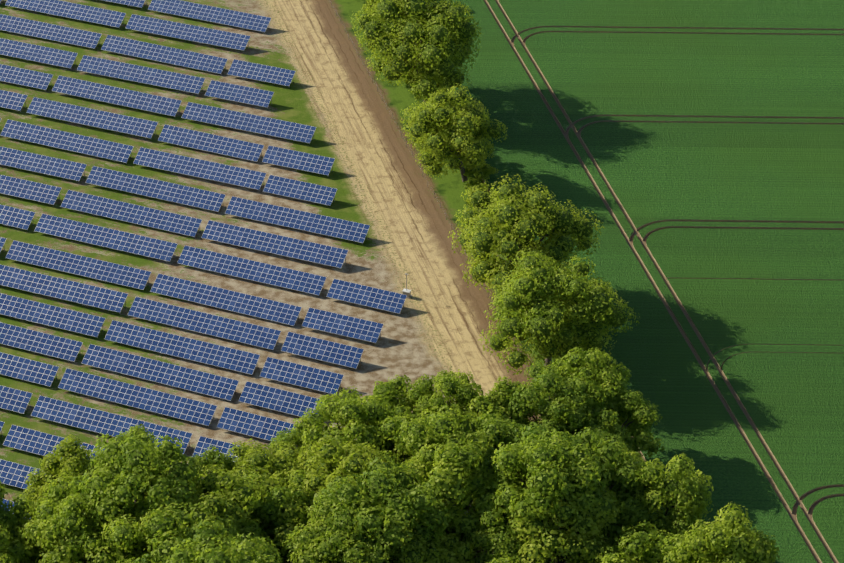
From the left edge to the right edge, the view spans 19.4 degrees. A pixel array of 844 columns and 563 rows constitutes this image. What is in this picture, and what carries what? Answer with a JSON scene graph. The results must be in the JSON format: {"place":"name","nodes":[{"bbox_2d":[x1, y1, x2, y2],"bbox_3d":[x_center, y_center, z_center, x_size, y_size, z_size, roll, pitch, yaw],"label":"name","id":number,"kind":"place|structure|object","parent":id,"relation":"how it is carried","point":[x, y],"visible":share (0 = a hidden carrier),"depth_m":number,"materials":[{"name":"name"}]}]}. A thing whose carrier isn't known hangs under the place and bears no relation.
{"place":"outdoors","nodes":[
{"label":"outdoors","id":0,"kind":"place"},
{"bbox_2d":[402,273,411,298],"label":"station","id":1,"kind":"object","parent":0,"point":[406,291],"visible":0.83,"depth_m":431.45,"materials":[{"name":"white paint"}]},
{"bbox_2d":[0,0,843,562],"bbox_3d":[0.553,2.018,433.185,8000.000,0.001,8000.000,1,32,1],"label":"ground","id":2,"kind":"structure","parent":0,"point":[334,96],"depth_m":454.66,"materials":[{"name":"beige soil"}]},
{"bbox_2d":[0,480,19,538],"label":"forest tree","id":3,"kind":"object","parent":2,"relation":"on","point":[4,516],"visible":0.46,"depth_m":355.75,"materials":[{"name":"green plant"}]},
{"bbox_2d":[0,90,27,111],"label":"solar table","id":4,"kind":"object","parent":2,"relation":"on","point":[12,100],"visible":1,"depth_m":490.55,"materials":[{"name":"blue glass"}]},
{"bbox_2d":[0,385,32,413],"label":"solar table","id":5,"kind":"object","parent":2,"relation":"on","point":[12,399],"visible":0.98,"depth_m":402.46,"materials":[{"name":"blue glass"}]},
{"bbox_2d":[0,520,33,562],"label":"forest tree","id":6,"kind":"object","parent":2,"relation":"on","point":[17,552],"visible":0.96,"depth_m":349.54,"materials":[{"name":"green plant"}]},
{"bbox_2d":[0,204,35,229],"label":"solar table","id":7,"kind":"object","parent":2,"relation":"on","point":[18,218],"visible":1,"depth_m":452.17,"materials":[{"name":"blue glass"}]},
{"bbox_2d":[0,459,40,488],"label":"solar table","id":8,"kind":"object","parent":2,"relation":"on","point":[21,472],"visible":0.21,"depth_m":385.19,"materials":[{"name":"blue glass"}]},
{"bbox_2d":[0,64,52,90],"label":"solar table","id":9,"kind":"object","parent":2,"relation":"on","point":[26,77],"visible":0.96,"depth_m":499.44,"materials":[{"name":"blue glass"}]},
{"bbox_2d":[0,352,58,386],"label":"solar table","id":10,"kind":"object","parent":2,"relation":"on","point":[21,368],"visible":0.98,"depth_m":410.03,"materials":[{"name":"blue glass"}]},
{"bbox_2d":[0,175,61,205],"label":"solar table","id":11,"kind":"object","parent":2,"relation":"on","point":[30,190],"visible":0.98,"depth_m":460.60,"materials":[{"name":"blue glass"}]},
{"bbox_2d":[0,38,77,67],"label":"solar table","id":12,"kind":"object","parent":2,"relation":"on","point":[38,53],"visible":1,"depth_m":508.18,"materials":[{"name":"blue glass"}]},
{"bbox_2d":[0,322,82,361],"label":"solar table","id":13,"kind":"object","parent":2,"relation":"on","point":[48,344],"visible":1,"depth_m":417.04,"materials":[{"name":"blue glass"}]},
{"bbox_2d":[0,146,86,181],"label":"solar table","id":14,"kind":"object","parent":2,"relation":"on","point":[48,165],"visible":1,"depth_m":468.94,"materials":[{"name":"blue glass"}]},
{"bbox_2d":[0,14,101,48],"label":"solar table","id":15,"kind":"object","parent":2,"relation":"on","point":[52,32],"visible":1,"depth_m":517.14,"materials":[{"name":"blue glass"}]},
{"bbox_2d":[0,293,104,337],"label":"solar table","id":16,"kind":"object","parent":2,"relation":"on","point":[45,314],"visible":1,"depth_m":423.89,"materials":[{"name":"blue glass"}]},
{"bbox_2d":[3,425,104,459],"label":"solar table","id":17,"kind":"object","parent":2,"relation":"on","point":[38,442],"visible":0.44,"depth_m":392.63,"materials":[{"name":"blue glass"}]},
{"bbox_2d":[22,475,90,512],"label":"forest tree","id":18,"kind":"object","parent":2,"relation":"on","point":[35,496],"visible":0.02,"depth_m":365.74,"materials":[{"name":"green plant"}]},
{"bbox_2d":[2,471,112,562],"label":"forest tree","id":19,"kind":"object","parent":2,"relation":"on","point":[37,531],"visible":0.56,"depth_m":351.77,"materials":[{"name":"green plant"}]},
{"bbox_2d":[23,434,98,500],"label":"forest tree","id":20,"kind":"object","parent":2,"relation":"on","point":[71,453],"visible":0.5,"depth_m":366.80,"materials":[{"name":"green plant"}]},
{"bbox_2d":[0,265,127,312],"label":"solar table","id":21,"kind":"object","parent":2,"relation":"on","point":[93,296],"visible":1,"depth_m":430.97,"materials":[{"name":"blue glass"}]},
{"bbox_2d":[5,0,125,28],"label":"solar table","id":22,"kind":"object","parent":2,"relation":"on","point":[63,9],"visible":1,"depth_m":525.46,"materials":[{"name":"blue glass"}]},
{"bbox_2d":[0,119,133,163],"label":"solar table","id":23,"kind":"object","parent":2,"relation":"on","point":[78,143],"visible":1,"depth_m":476.73,"materials":[{"name":"blue glass"}]},
{"bbox_2d":[5,240,150,289],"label":"solar table","id":24,"kind":"object","parent":2,"relation":"on","point":[92,268],"visible":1,"depth_m":438.19,"materials":[{"name":"blue glass"}]},
{"bbox_2d":[26,97,157,137],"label":"solar table","id":25,"kind":"object","parent":2,"relation":"on","point":[97,118],"visible":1,"depth_m":484.46,"materials":[{"name":"blue glass"}]},
{"bbox_2d":[38,495,152,562],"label":"forest tree","id":26,"kind":"object","parent":2,"relation":"on","point":[90,544],"visible":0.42,"depth_m":346.70,"materials":[{"name":"green plant"}]},
{"bbox_2d":[34,214,177,261],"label":"solar table","id":27,"kind":"object","parent":2,"relation":"on","point":[153,248],"visible":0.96,"depth_m":446.03,"materials":[{"name":"blue glass"}]},
{"bbox_2d":[31,395,192,453],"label":"solar table","id":28,"kind":"object","parent":2,"relation":"on","point":[103,422],"visible":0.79,"depth_m":397.37,"materials":[{"name":"blue glass"}]},
{"bbox_2d":[52,75,181,116],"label":"solar table","id":29,"kind":"object","parent":2,"relation":"on","point":[119,96],"visible":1,"depth_m":492.29,"materials":[{"name":"blue glass"}]},
{"bbox_2d":[100,0,146,7],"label":"solar table","id":30,"kind":"object","parent":2,"relation":"on","point":[137,3],"visible":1,"depth_m":529.89,"materials":[{"name":"blue glass"}]},
{"bbox_2d":[60,190,201,236],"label":"solar table","id":31,"kind":"object","parent":2,"relation":"on","point":[136,214],"visible":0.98,"depth_m":453.57,"materials":[{"name":"blue glass"}]},
{"bbox_2d":[67,433,201,551],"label":"forest tree","id":32,"kind":"object","parent":2,"relation":"on","point":[117,483],"visible":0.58,"depth_m":351.55,"materials":[{"name":"green plant"}]},
{"bbox_2d":[58,368,216,425],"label":"solar table","id":33,"kind":"object","parent":2,"relation":"on","point":[159,402],"visible":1,"depth_m":403.25,"materials":[{"name":"blue glass"}]},
{"bbox_2d":[93,424,183,485],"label":"forest tree","id":34,"kind":"object","parent":2,"relation":"on","point":[137,432],"visible":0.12,"depth_m":365.99,"materials":[{"name":"green plant"}]},
{"bbox_2d":[77,55,204,94],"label":"solar table","id":35,"kind":"object","parent":2,"relation":"on","point":[146,75],"visible":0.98,"depth_m":500.33,"materials":[{"name":"blue glass"}]},
{"bbox_2d":[85,166,224,211],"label":"solar table","id":36,"kind":"object","parent":2,"relation":"on","point":[159,189],"visible":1,"depth_m":460.98,"materials":[{"name":"blue glass"}]},
{"bbox_2d":[82,344,238,400],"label":"solar table","id":37,"kind":"object","parent":2,"relation":"on","point":[164,373],"visible":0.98,"depth_m":409.50,"materials":[{"name":"blue glass"}]},
{"bbox_2d":[101,35,227,73],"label":"solar table","id":38,"kind":"object","parent":2,"relation":"on","point":[169,55],"visible":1,"depth_m":508.25,"materials":[{"name":"blue glass"}]},
{"bbox_2d":[101,490,238,562],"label":"forest tree","id":39,"kind":"object","parent":2,"relation":"on","point":[162,527],"visible":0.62,"depth_m":344.45,"materials":[{"name":"green plant"}]},
{"bbox_2d":[105,320,259,374],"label":"solar table","id":40,"kind":"object","parent":2,"relation":"on","point":[189,349],"visible":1,"depth_m":415.68,"materials":[{"name":"blue glass"}]},
{"bbox_2d":[130,520,237,562],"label":"forest tree","id":41,"kind":"object","parent":2,"relation":"on","point":[205,536],"visible":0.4,"depth_m":339.65,"materials":[{"name":"green plant"}]},
{"bbox_2d":[126,14,250,50],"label":"solar table","id":42,"kind":"object","parent":2,"relation":"on","point":[214,37],"visible":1,"depth_m":516.51,"materials":[{"name":"blue glass"}]},
{"bbox_2d":[133,147,265,190],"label":"solar table","id":43,"kind":"object","parent":2,"relation":"on","point":[214,171],"visible":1,"depth_m":467.32,"materials":[{"name":"blue glass"}]},
{"bbox_2d":[128,297,280,349],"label":"solar table","id":44,"kind":"object","parent":2,"relation":"on","point":[196,321],"visible":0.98,"depth_m":422.08,"materials":[{"name":"blue glass"}]},
{"bbox_2d":[146,464,271,542],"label":"forest tree","id":45,"kind":"object","parent":2,"relation":"on","point":[236,494],"visible":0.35,"depth_m":353.64,"materials":[{"name":"green plant"}]},
{"bbox_2d":[148,0,270,31],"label":"solar table","id":46,"kind":"object","parent":2,"relation":"on","point":[221,16],"visible":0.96,"depth_m":524.22,"materials":[{"name":"blue glass"}]},
{"bbox_2d":[158,124,263,161],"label":"solar table","id":47,"kind":"object","parent":2,"relation":"on","point":[246,150],"visible":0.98,"depth_m":476.15,"materials":[{"name":"blue glass"}]},
{"bbox_2d":[188,445,238,477],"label":"forest tree","id":48,"kind":"object","parent":2,"relation":"on","point":[210,458],"visible":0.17,"depth_m":367.82,"materials":[{"name":"green plant"}]},
{"bbox_2d":[168,532,281,562],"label":"forest tree","id":49,"kind":"object","parent":2,"relation":"on","point":[249,552],"visible":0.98,"depth_m":334.23,"materials":[{"name":"green plant"}]},
{"bbox_2d":[150,273,301,325],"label":"solar table","id":50,"kind":"object","parent":2,"relation":"on","point":[234,301],"visible":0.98,"depth_m":428.58,"materials":[{"name":"blue glass"}]},
{"bbox_2d":[192,436,265,461],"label":"solar table","id":51,"kind":"object","parent":2,"relation":"on","point":[206,443],"visible":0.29,"depth_m":390.95,"materials":[{"name":"blue glass"}]},
{"bbox_2d":[180,509,282,561],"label":"forest tree","id":52,"kind":"object","parent":2,"relation":"on","point":[258,531],"visible":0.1,"depth_m":350.70,"materials":[{"name":"green plant"}]},
{"bbox_2d":[205,80,273,108],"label":"solar table","id":53,"kind":"object","parent":2,"relation":"on","point":[239,93],"visible":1,"depth_m":493.08,"materials":[{"name":"blue glass"}]},
{"bbox_2d":[181,102,315,143],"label":"solar table","id":54,"kind":"object","parent":2,"relation":"on","point":[246,122],"visible":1,"depth_m":482.85,"materials":[{"name":"blue glass"}]},
{"bbox_2d":[177,245,326,295],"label":"solar table","id":55,"kind":"object","parent":2,"relation":"on","point":[310,283],"visible":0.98,"depth_m":436.55,"materials":[{"name":"blue glass"}]},
{"bbox_2d":[217,407,295,442],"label":"solar table","id":56,"kind":"object","parent":2,"relation":"on","point":[242,422],"visible":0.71,"depth_m":396.49,"materials":[{"name":"blue glass"}]},
{"bbox_2d":[209,471,313,562],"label":"forest tree","id":57,"kind":"object","parent":2,"relation":"on","point":[294,513],"visible":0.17,"depth_m":355.23,"materials":[{"name":"green plant"}]},
{"bbox_2d":[228,59,295,85],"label":"solar table","id":58,"kind":"object","parent":2,"relation":"on","point":[260,72],"visible":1,"depth_m":501.00,"materials":[{"name":"blue glass"}]},
{"bbox_2d":[216,438,311,526],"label":"forest tree","id":59,"kind":"object","parent":2,"relation":"on","point":[281,459],"visible":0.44,"depth_m":367.38,"materials":[{"name":"green plant"}]},
{"bbox_2d":[201,220,347,267],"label":"solar table","id":60,"kind":"object","parent":2,"relation":"on","point":[238,236],"visible":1,"depth_m":443.85,"materials":[{"name":"blue glass"}]},
{"bbox_2d":[239,381,321,417],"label":"solar table","id":61,"kind":"object","parent":2,"relation":"on","point":[296,404],"visible":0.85,"depth_m":402.42,"materials":[{"name":"blue glass"}]},
{"bbox_2d":[243,468,334,561],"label":"forest tree","id":62,"kind":"object","parent":2,"relation":"on","point":[271,505],"visible":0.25,"depth_m":356.83,"materials":[{"name":"green plant"}]},
{"bbox_2d":[225,196,369,242],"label":"solar table","id":63,"kind":"object","parent":2,"relation":"on","point":[299,220],"visible":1,"depth_m":451.43,"materials":[{"name":"blue glass"}]},
{"bbox_2d":[262,146,334,174],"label":"solar table","id":64,"kind":"object","parent":2,"relation":"on","point":[312,163],"visible":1,"depth_m":470.00,"materials":[{"name":"blue glass"}]},
{"bbox_2d":[267,428,330,456],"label":"forest tree","id":65,"kind":"object","parent":2,"relation":"on","point":[284,436],"visible":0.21,"depth_m":380.19,"materials":[{"name":"green plant"}]},
{"bbox_2d":[263,175,336,206],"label":"solar table","id":66,"kind":"object","parent":2,"relation":"on","point":[292,188],"visible":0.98,"depth_m":460.63,"materials":[{"name":"blue glass"}]},
{"bbox_2d":[260,357,343,394],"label":"solar table","id":67,"kind":"object","parent":2,"relation":"on","point":[299,375],"visible":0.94,"depth_m":408.44,"materials":[{"name":"blue glass"}]},
{"bbox_2d":[281,332,363,368],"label":"solar table","id":68,"kind":"object","parent":2,"relation":"on","point":[335,353],"visible":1,"depth_m":414.83,"materials":[{"name":"blue glass"}]},
{"bbox_2d":[279,494,397,562],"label":"forest tree","id":69,"kind":"object","parent":2,"relation":"on","point":[324,540],"visible":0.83,"depth_m":347.25,"materials":[{"name":"green plant"}]},
{"bbox_2d":[282,435,402,525],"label":"forest tree","id":70,"kind":"object","parent":2,"relation":"on","point":[328,462],"visible":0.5,"depth_m":361.13,"materials":[{"name":"green plant"}]},
{"bbox_2d":[302,307,383,343],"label":"solar table","id":71,"kind":"object","parent":2,"relation":"on","point":[338,324],"visible":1,"depth_m":421.29,"materials":[{"name":"blue glass"}]},
{"bbox_2d":[292,386,397,456],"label":"forest tree","id":72,"kind":"object","parent":2,"relation":"on","point":[351,412],"visible":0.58,"depth_m":373.00,"materials":[{"name":"green plant"}]},
{"bbox_2d":[326,279,406,313],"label":"solar table","id":73,"kind":"object","parent":2,"relation":"on","point":[386,300],"visible":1,"depth_m":429.33,"materials":[{"name":"blue glass"}]},
{"bbox_2d":[362,0,377,13],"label":"hedge shrub","id":74,"kind":"object","parent":2,"relation":"on","point":[364,7],"visible":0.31,"depth_m":525.20,"materials":[{"name":"green plant"}]},
{"bbox_2d":[313,454,452,562],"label":"forest tree","id":75,"kind":"object","parent":2,"relation":"on","point":[398,496],"visible":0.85,"depth_m":350.61,"materials":[{"name":"green plant"}]},
{"bbox_2d":[337,412,445,526],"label":"forest tree","id":76,"kind":"object","parent":2,"relation":"on","point":[390,428],"visible":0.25,"depth_m":368.61,"materials":[{"name":"green plant"}]},
{"bbox_2d":[355,375,450,439],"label":"forest tree","id":77,"kind":"object","parent":2,"relation":"on","point":[391,391],"visible":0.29,"depth_m":384.33,"materials":[{"name":"green plant"}]},
{"bbox_2d":[351,0,481,103],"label":"hedge tree","id":78,"kind":"object","parent":2,"relation":"on","point":[446,32],"visible":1,"depth_m":479.10,"materials":[{"name":"green plant"}]},
{"bbox_2d":[404,69,449,100],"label":"hedge shrub","id":79,"kind":"object","parent":2,"relation":"on","point":[417,93],"visible":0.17,"depth_m":487.01,"materials":[{"name":"green plant"}]},
{"bbox_2d":[384,531,475,562],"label":"forest tree","id":80,"kind":"object","parent":2,"relation":"on","point":[439,551],"visible":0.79,"depth_m":350.08,"materials":[{"name":"green plant"}]},
{"bbox_2d":[328,0,532,378],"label":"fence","id":81,"kind":"object","parent":2,"relation":"on","point":[404,138],"visible":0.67,"depth_m":479.10,"materials":[{"name":"brown wood"}]},
{"bbox_2d":[406,369,483,421],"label":"forest tree","id":82,"kind":"object","parent":2,"relation":"on","point":[452,386],"visible":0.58,"depth_m":382.21,"materials":[{"name":"green plant"}]},
{"bbox_2d":[393,403,498,512],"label":"forest tree","id":83,"kind":"object","parent":2,"relation":"on","point":[463,432],"visible":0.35,"depth_m":365.64,"materials":[{"name":"green plant"}]},
{"bbox_2d":[400,83,507,181],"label":"hedge tree","id":84,"kind":"object","parent":2,"relation":"on","point":[429,135],"visible":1,"depth_m":456.87,"materials":[{"name":"green plant"}]},
{"bbox_2d":[433,522,478,560],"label":"forest tree","id":85,"kind":"object","parent":2,"relation":"on","point":[449,530],"visible":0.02,"depth_m":358.29,"materials":[{"name":"green plant"}]},
{"bbox_2d":[409,440,507,540],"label":"forest tree","id":86,"kind":"object","parent":2,"relation":"on","point":[457,463],"visible":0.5,"depth_m":357.05,"materials":[{"name":"green plant"}]},
{"bbox_2d":[417,395,523,453],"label":"forest tree","id":87,"kind":"object","parent":2,"relation":"on","point":[484,410],"visible":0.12,"depth_m":377.84,"materials":[{"name":"green plant"}]},
{"bbox_2d":[463,177,483,191],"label":"hedge shrub","id":88,"kind":"object","parent":2,"relation":"on","point":[468,182],"visible":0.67,"depth_m":462.67,"materials":[{"name":"green plant"}]},
{"bbox_2d":[463,161,498,184],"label":"hedge shrub","id":89,"kind":"object","parent":2,"relation":"on","point":[484,171],"visible":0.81,"depth_m":464.38,"materials":[{"name":"green plant"}]},
{"bbox_2d":[486,555,524,562],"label":"forest tree","id":90,"kind":"object","parent":2,"relation":"on","point":[504,560],"visible":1,"depth_m":346.05,"materials":[{"name":"green plant"}]},
{"bbox_2d":[464,508,550,562],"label":"forest tree","id":91,"kind":"object","parent":2,"relation":"on","point":[503,542],"visible":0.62,"depth_m":351.95,"materials":[{"name":"green plant"}]},
{"bbox_2d":[477,376,541,427],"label":"forest tree","id":92,"kind":"object","parent":2,"relation":"on","point":[498,395],"visible":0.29,"depth_m":380.55,"materials":[{"name":"green plant"}]},
{"bbox_2d":[461,417,559,497],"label":"forest tree","id":93,"kind":"object","parent":2,"relation":"on","point":[504,432],"visible":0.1,"depth_m":368.23,"materials":[{"name":"green plant"}]},
{"bbox_2d":[448,174,605,295],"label":"hedge tree","id":94,"kind":"object","parent":2,"relation":"on","point":[504,218],"visible":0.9,"depth_m":419.55,"materials":[{"name":"green plant"}]},
{"bbox_2d":[468,427,611,552],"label":"forest tree","id":95,"kind":"object","parent":2,"relation":"on","point":[544,454],"visible":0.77,"depth_m":353.63,"materials":[{"name":"green plant"}]},
{"bbox_2d":[502,362,596,438],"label":"forest tree","id":96,"kind":"object","parent":2,"relation":"on","point":[544,387],"visible":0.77,"depth_m":378.61,"materials":[{"name":"green plant"}]},
{"bbox_2d":[478,248,639,374],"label":"hedge tree","id":97,"kind":"object","parent":2,"relation":"on","point":[533,297],"visible":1,"depth_m":401.68,"materials":[{"name":"green plant"}]},
{"bbox_2d":[505,475,647,562],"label":"forest tree","id":98,"kind":"object","parent":2,"relation":"on","point":[583,549],"visible":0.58,"depth_m":350.92,"materials":[{"name":"green plant"}]},
{"bbox_2d":[517,427,656,546],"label":"forest tree","id":99,"kind":"object","parent":2,"relation":"on","point":[622,471],"visible":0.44,"depth_m":359.23,"materials":[{"name":"green plant"}]},
{"bbox_2d":[552,346,631,430],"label":"forest tree","id":100,"kind":"object","parent":2,"relation":"on","point":[594,365],"visible":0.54,"depth_m":385.07,"materials":[{"name":"green plant"}]},
{"bbox_2d":[570,425,635,454],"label":"forest tree","id":101,"kind":"object","parent":2,"relation":"on","point":[606,434],"visible":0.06,"depth_m":374.59,"materials":[{"name":"green plant"}]},
{"bbox_2d":[562,380,664,457],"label":"forest tree","id":102,"kind":"object","parent":2,"relation":"on","point":[642,417],"visible":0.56,"depth_m":380.62,"materials":[{"name":"green plant"}]},
{"bbox_2d":[593,442,650,491],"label":"forest tree","id":103,"kind":"object","parent":2,"relation":"on","point":[635,457],"visible":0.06,"depth_m":368.99,"materials":[{"name":"green plant"}]},
{"bbox_2d":[415,0,843,562],"bbox_3d":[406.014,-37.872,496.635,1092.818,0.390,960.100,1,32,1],"label":"crop","id":104,"kind":"object","parent":2,"relation":"on","point":[710,117],"visible":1,"depth_m":461.65,"materials":[{"name":"green plant"}]},
{"bbox_2d":[587,520,723,562],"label":"forest tree","id":105,"kind":"object","parent":2,"relation":"on","point":[639,542],"visible":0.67,"depth_m":347.76,"materials":[{"name":"green plant"}]},
{"bbox_2d":[623,453,713,542],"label":"forest tree","id":106,"kind":"object","parent":2,"relation":"on","point":[682,493],"visible":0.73,"depth_m":357.55,"materials":[{"name":"green plant"}]},
{"bbox_2d":[658,503,779,562],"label":"forest tree","id":107,"kind":"object","parent":2,"relation":"on","point":[734,537],"visible":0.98,"depth_m":342.18,"materials":[{"name":"green plant"}]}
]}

